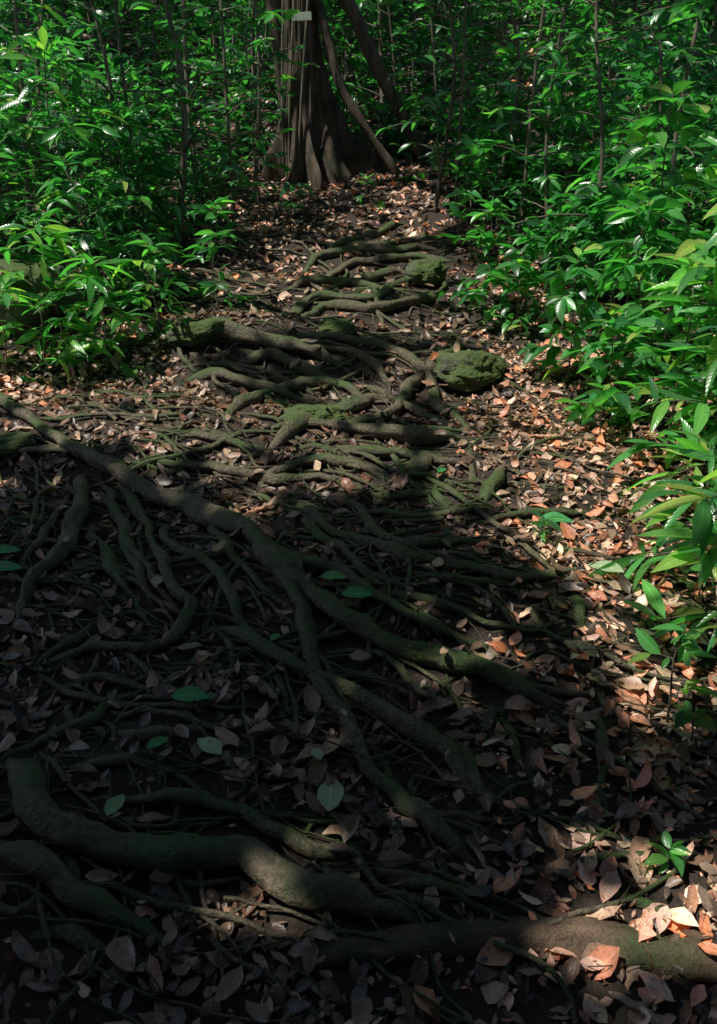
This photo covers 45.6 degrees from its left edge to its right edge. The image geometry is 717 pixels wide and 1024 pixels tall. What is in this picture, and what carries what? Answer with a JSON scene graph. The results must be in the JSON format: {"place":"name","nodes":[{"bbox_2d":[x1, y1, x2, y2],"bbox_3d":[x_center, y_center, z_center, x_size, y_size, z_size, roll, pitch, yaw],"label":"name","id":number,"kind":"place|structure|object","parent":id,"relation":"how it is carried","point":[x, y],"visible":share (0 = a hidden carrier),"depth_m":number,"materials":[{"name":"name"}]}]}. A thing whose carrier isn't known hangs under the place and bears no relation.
{"place":"outdoors","nodes":[
{"label":"outdoors","id":0,"kind":"place"},
{"bbox_2d":[0,0,716,1023],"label":"forest ground","id":1,"kind":"structure","parent":0,"point":[548,996],"depth_m":2.53,"materials":[{"name":"soil"}]},
{"bbox_2d":[0,431,40,454],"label":"mossy rock","id":2,"kind":"object","parent":1,"relation":"on","point":[11,442],"visible":0.95,"depth_m":3.72,"materials":[{"name":"stone"}]},
{"bbox_2d":[0,273,42,385],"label":"understory shrub","id":3,"kind":"object","parent":1,"relation":"on","point":[5,298],"visible":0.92,"depth_m":4.45,"materials":[{"name":"green plant"}]},
{"bbox_2d":[0,258,83,335],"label":"mossy rock","id":4,"kind":"object","parent":1,"relation":"on","point":[13,313],"visible":0.55,"depth_m":4.75,"materials":[{"name":"stone"}]},
{"bbox_2d":[0,0,92,255],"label":"understory shrub","id":5,"kind":"object","parent":1,"relation":"on","point":[6,106],"visible":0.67,"depth_m":5.01,"materials":[{"name":"green plant"}]},
{"bbox_2d":[0,213,127,360],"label":"understory shrub","id":6,"kind":"object","parent":1,"relation":"on","point":[59,233],"visible":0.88,"depth_m":4.47,"materials":[{"name":"green plant"}]},
{"bbox_2d":[0,0,128,253],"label":"sapling tree","id":7,"kind":"object","parent":1,"relation":"on","point":[74,50],"visible":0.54,"depth_m":5.52,"materials":[{"name":"green plant"}]},
{"bbox_2d":[0,0,130,248],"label":"sapling tree","id":8,"kind":"object","parent":1,"relation":"on","point":[7,62],"visible":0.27,"depth_m":6.01,"materials":[{"name":"green plant"}]},
{"bbox_2d":[19,289,112,381],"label":"understory shrub","id":9,"kind":"object","parent":1,"relation":"on","point":[70,359],"visible":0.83,"depth_m":4.44,"materials":[{"name":"green plant"}]},
{"bbox_2d":[0,26,197,307],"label":"understory shrub","id":10,"kind":"object","parent":1,"relation":"on","point":[52,132],"visible":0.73,"depth_m":5.03,"materials":[{"name":"green plant"}]},
{"bbox_2d":[46,253,153,381],"bbox_3d":[-1.357,-1.017,4.526,0.588,0.732,0.511,18,28,38],"label":"understory shrub","id":11,"kind":"object","parent":1,"relation":"on","point":[93,281],"visible":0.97,"depth_m":4.44,"materials":[{"name":"green plant"}]},
{"bbox_2d":[29,0,182,256],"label":"sapling tree","id":12,"kind":"object","parent":1,"relation":"on","point":[137,4],"visible":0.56,"depth_m":6.00,"materials":[{"name":"green plant"}]},
{"bbox_2d":[63,0,234,253],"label":"sapling tree","id":13,"kind":"object","parent":1,"relation":"on","point":[119,59],"visible":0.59,"depth_m":6.04,"materials":[{"name":"green plant"}]},
{"bbox_2d":[108,232,194,344],"bbox_3d":[-1.135,-1.178,4.647,0.418,0.638,0.427,12,25,28],"label":"understory shrub","id":14,"kind":"object","parent":1,"relation":"on","point":[146,241],"visible":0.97,"depth_m":4.60,"materials":[{"name":"green plant"}]},
{"bbox_2d":[123,0,260,243],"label":"sapling tree","id":15,"kind":"object","parent":1,"relation":"on","point":[177,35],"visible":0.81,"depth_m":6.37,"materials":[{"name":"green plant"}]},
{"bbox_2d":[123,0,266,220],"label":"sapling tree","id":16,"kind":"object","parent":1,"relation":"on","point":[195,170],"visible":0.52,"depth_m":7.05,"materials":[{"name":"green plant"}]},
{"bbox_2d":[166,317,233,347],"bbox_3d":[-0.867,-0.983,4.679,0.381,0.152,0.265,-11,21,-14],"label":"mossy rock","id":17,"kind":"object","parent":1,"relation":"on","point":[197,333],"visible":0.9,"depth_m":4.59,"materials":[{"name":"stone"}]},
{"bbox_2d":[182,195,257,310],"bbox_3d":[-0.874,-1.569,5.321,0.474,0.763,0.564,0,22,0],"label":"understory shrub","id":18,"kind":"object","parent":1,"relation":"on","point":[207,234],"visible":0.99,"depth_m":5.24,"materials":[{"name":"green plant"}]},
{"bbox_2d":[174,0,306,220],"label":"sapling tree","id":19,"kind":"object","parent":1,"relation":"on","point":[237,52],"visible":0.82,"depth_m":6.99,"materials":[{"name":"green plant"}]},
{"bbox_2d":[213,0,313,202],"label":"sapling tree","id":20,"kind":"object","parent":1,"relation":"on","point":[248,127],"visible":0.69,"depth_m":7.42,"materials":[{"name":"green plant"}]},
{"bbox_2d":[213,0,319,220],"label":"sapling tree","id":21,"kind":"object","parent":1,"relation":"on","point":[285,15],"visible":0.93,"depth_m":7.00,"materials":[{"name":"green plant"}]},
{"bbox_2d":[0,467,623,815],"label":"fallen green leaves","id":22,"kind":"object","parent":1,"relation":"on","point":[330,796],"visible":0.92,"depth_m":2.29,"materials":[{"name":"green plant"}]},
{"bbox_2d":[279,404,350,427],"bbox_3d":[-0.214,-0.456,4.020,0.338,0.112,0.280,-5,18,-8],"label":"mossy rock","id":23,"kind":"object","parent":1,"relation":"on","point":[325,412],"visible":0.62,"depth_m":3.94,"materials":[{"name":"stone"}]},
{"bbox_2d":[317,317,355,334],"bbox_3d":[-0.131,-1.054,4.888,0.213,0.115,0.214,-6,23,-15],"label":"mossy rock","id":24,"kind":"object","parent":1,"relation":"on","point":[339,325],"visible":0.76,"depth_m":4.83,"materials":[{"name":"stone"}]},
{"bbox_2d":[252,0,430,190],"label":"buttressed tree","id":25,"kind":"object","parent":1,"relation":"on","point":[320,144],"visible":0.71,"depth_m":8.24,"materials":[{"name":"brown plant"}]},
{"bbox_2d":[292,12,311,20],"bbox_3d":[-0.521,-4.548,7.822,0.180,0.070,0.009,-4,22,-2],"label":"trail marker plate","id":26,"kind":"object","parent":25,"relation":"attached to","point":[302,16],"visible":0.76,"depth_m":7.82,"materials":[{"name":"paint"}]},
{"bbox_2d":[0,209,716,1023],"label":"tree roots","id":27,"kind":"object","parent":1,"relation":"on","point":[38,811],"visible":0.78,"depth_m":2.61,"materials":[{"name":"brown plant"}]},
{"bbox_2d":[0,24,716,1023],"bbox_3d":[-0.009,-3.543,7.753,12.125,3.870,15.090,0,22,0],"label":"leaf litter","id":28,"kind":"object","parent":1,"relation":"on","point":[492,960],"visible":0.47,"depth_m":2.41,"materials":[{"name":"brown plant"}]},
{"bbox_2d":[0,0,716,430],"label":"undergrowth foliage","id":29,"kind":"object","parent":1,"relation":"on","point":[598,204],"visible":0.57,"depth_m":6.05,"materials":[{"name":"green plant"}]},
{"bbox_2d":[0,0,716,162],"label":"background forest","id":30,"kind":"object","parent":1,"relation":"on","point":[346,42],"visible":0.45,"depth_m":9.83,"materials":[{"name":"green plant"}]},
{"bbox_2d":[0,275,716,966],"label":"fallen twigs","id":31,"kind":"object","parent":1,"relation":"on","point":[378,625],"visible":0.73,"depth_m":2.62,"materials":[{"name":"brown wood"}]},
{"bbox_2d":[354,172,385,220],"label":"seedling","id":32,"kind":"object","parent":1,"relation":"on","point":[380,203],"visible":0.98,"depth_m":7.22,"materials":[{"name":"green plant"}]},
{"bbox_2d":[405,258,448,286],"bbox_3d":[0.465,-1.631,5.819,0.316,0.184,0.261,-10,20,-14],"label":"mossy rock","id":33,"kind":"object","parent":1,"relation":"on","point":[432,271],"visible":0.98,"depth_m":5.74,"materials":[{"name":"stone"}]},
{"bbox_2d":[379,0,479,192],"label":"sapling tree","id":34,"kind":"object","parent":1,"relation":"on","point":[427,102],"visible":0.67,"depth_m":7.53,"materials":[{"name":"green plant"}]},
{"bbox_2d":[375,0,507,209],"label":"sapling tree","id":35,"kind":"object","parent":1,"relation":"on","point":[454,60],"visible":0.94,"depth_m":7.16,"materials":[{"name":"green plant"}]},
{"bbox_2d":[415,0,514,201],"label":"sapling tree","id":36,"kind":"object","parent":1,"relation":"on","point":[461,106],"visible":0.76,"depth_m":7.09,"materials":[{"name":"green plant"}]},
{"bbox_2d":[424,138,509,257],"bbox_3d":[0.833,-2.268,6.255,0.504,0.873,0.701,-7,23,-16],"label":"understory shrub","id":37,"kind":"object","parent":1,"relation":"on","point":[480,150],"visible":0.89,"depth_m":6.14,"materials":[{"name":"green plant"}]},
{"bbox_2d":[433,350,506,391],"bbox_3d":[0.593,-0.754,4.527,0.384,0.209,0.323,4,22,9],"label":"mossy rock","id":38,"kind":"object","parent":1,"relation":"on","point":[467,371],"visible":1,"depth_m":4.44,"materials":[{"name":"stone"}]},
{"bbox_2d":[437,198,528,309],"bbox_3d":[0.792,-1.579,5.327,0.558,0.747,0.536,0,22,0],"label":"understory shrub","id":39,"kind":"object","parent":1,"relation":"on","point":[491,264],"visible":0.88,"depth_m":5.30,"materials":[{"name":"green plant"}]},
{"bbox_2d":[431,0,567,221],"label":"sapling tree","id":40,"kind":"object","parent":1,"relation":"on","point":[512,8],"visible":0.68,"depth_m":6.97,"materials":[{"name":"green plant"}]},
{"bbox_2d":[478,227,550,335],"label":"understory shrub","id":41,"kind":"object","parent":1,"relation":"on","point":[516,264],"visible":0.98,"depth_m":5.16,"materials":[{"name":"green plant"}]},
{"bbox_2d":[450,0,588,236],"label":"sapling tree","id":42,"kind":"object","parent":1,"relation":"on","point":[501,128],"visible":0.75,"depth_m":6.28,"materials":[{"name":"green plant"}]},
{"bbox_2d":[529,510,564,541],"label":"seedling","id":43,"kind":"object","parent":1,"relation":"on","point":[540,523],"visible":0.93,"depth_m":3.12,"materials":[{"name":"green plant"}]},
{"bbox_2d":[482,0,616,237],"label":"sapling tree","id":44,"kind":"object","parent":1,"relation":"on","point":[546,94],"visible":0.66,"depth_m":5.93,"materials":[{"name":"green plant"}]},
{"bbox_2d":[516,247,632,382],"bbox_3d":[1.124,-0.958,4.328,0.494,0.729,0.496,-8,23,-18],"label":"understory shrub","id":45,"kind":"object","parent":1,"relation":"on","point":[585,308],"visible":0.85,"depth_m":4.28,"materials":[{"name":"green plant"}]},
{"bbox_2d":[495,0,673,289],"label":"sapling tree","id":46,"kind":"object","parent":1,"relation":"on","point":[577,36],"visible":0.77,"depth_m":5.20,"materials":[{"name":"green plant"}]},
{"bbox_2d":[578,373,628,433],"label":"seedling","id":47,"kind":"object","parent":1,"relation":"on","point":[612,400],"visible":0.66,"depth_m":3.78,"materials":[{"name":"green plant"}]},
{"bbox_2d":[555,314,654,426],"bbox_3d":[1.192,-0.637,4.032,0.412,0.596,0.378,-6,23,-15],"label":"understory shrub","id":48,"kind":"object","parent":1,"relation":"on","point":[598,364],"visible":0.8,"depth_m":4.00,"materials":[{"name":"green plant"}]},
{"bbox_2d":[539,194,714,381],"bbox_3d":[1.410,-1.028,4.219,0.745,1.026,0.808,-13,25,-29],"label":"understory shrub","id":49,"kind":"object","parent":1,"relation":"on","point":[663,204],"visible":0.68,"depth_m":4.04,"materials":[{"name":"green plant"}]},
{"bbox_2d":[575,0,714,257],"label":"sapling tree","id":50,"kind":"object","parent":1,"relation":"on","point":[667,80],"visible":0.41,"depth_m":5.24,"materials":[{"name":"green plant"}]},
{"bbox_2d":[582,249,716,455],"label":"understory shrub","id":51,"kind":"object","parent":1,"relation":"on","point":[672,318],"visible":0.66,"depth_m":3.61,"materials":[{"name":"green plant"}]},
{"bbox_2d":[584,80,716,334],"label":"understory shrub","id":52,"kind":"object","parent":1,"relation":"on","point":[646,135],"visible":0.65,"depth_m":4.34,"materials":[{"name":"green plant"}]},
{"bbox_2d":[588,417,716,589],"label":"understory shrub","id":53,"kind":"object","parent":1,"relation":"on","point":[692,447],"visible":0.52,"depth_m":2.82,"materials":[{"name":"green plant"}]},
{"bbox_2d":[594,0,716,308],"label":"sapling tree","id":54,"kind":"object","parent":1,"relation":"on","point":[681,6],"visible":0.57,"depth_m":4.62,"materials":[{"name":"green plant"}]},
{"bbox_2d":[606,209,716,513],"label":"understory shrub","id":55,"kind":"object","parent":1,"relation":"on","point":[703,413],"visible":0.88,"depth_m":3.19,"materials":[{"name":"green plant"}]},
{"bbox_2d":[643,830,692,876],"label":"seedling","id":56,"kind":"object","parent":1,"relation":"on","point":[677,851],"visible":0.98,"depth_m":1.86,"materials":[{"name":"green plant"}]},
{"bbox_2d":[622,455,716,651],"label":"understory shrub","id":57,"kind":"object","parent":1,"relation":"on","point":[699,537],"visible":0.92,"depth_m":2.40,"materials":[{"name":"green plant"}]},
{"bbox_2d":[627,623,716,725],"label":"seedling","id":58,"kind":"object","parent":1,"relation":"on","point":[647,642],"visible":0.98,"depth_m":2.27,"materials":[{"name":"green plant"}]},
{"bbox_2d":[628,178,716,469],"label":"understory shrub","id":59,"kind":"object","parent":1,"relation":"on","point":[687,246],"visible":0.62,"depth_m":3.40,"materials":[{"name":"green plant"}]},
{"bbox_2d":[672,700,716,741],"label":"seedling","id":60,"kind":"object","parent":1,"relation":"on","point":[684,715],"visible":0.95,"depth_m":2.20,"materials":[{"name":"green plant"}]},
{"bbox_2d":[293,916,716,983],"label":"root","id":61,"kind":"object","parent":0,"point":[689,956],"visible":0.73,"depth_m":1.71,"materials":[{"name":"brown wood"}]}
]}

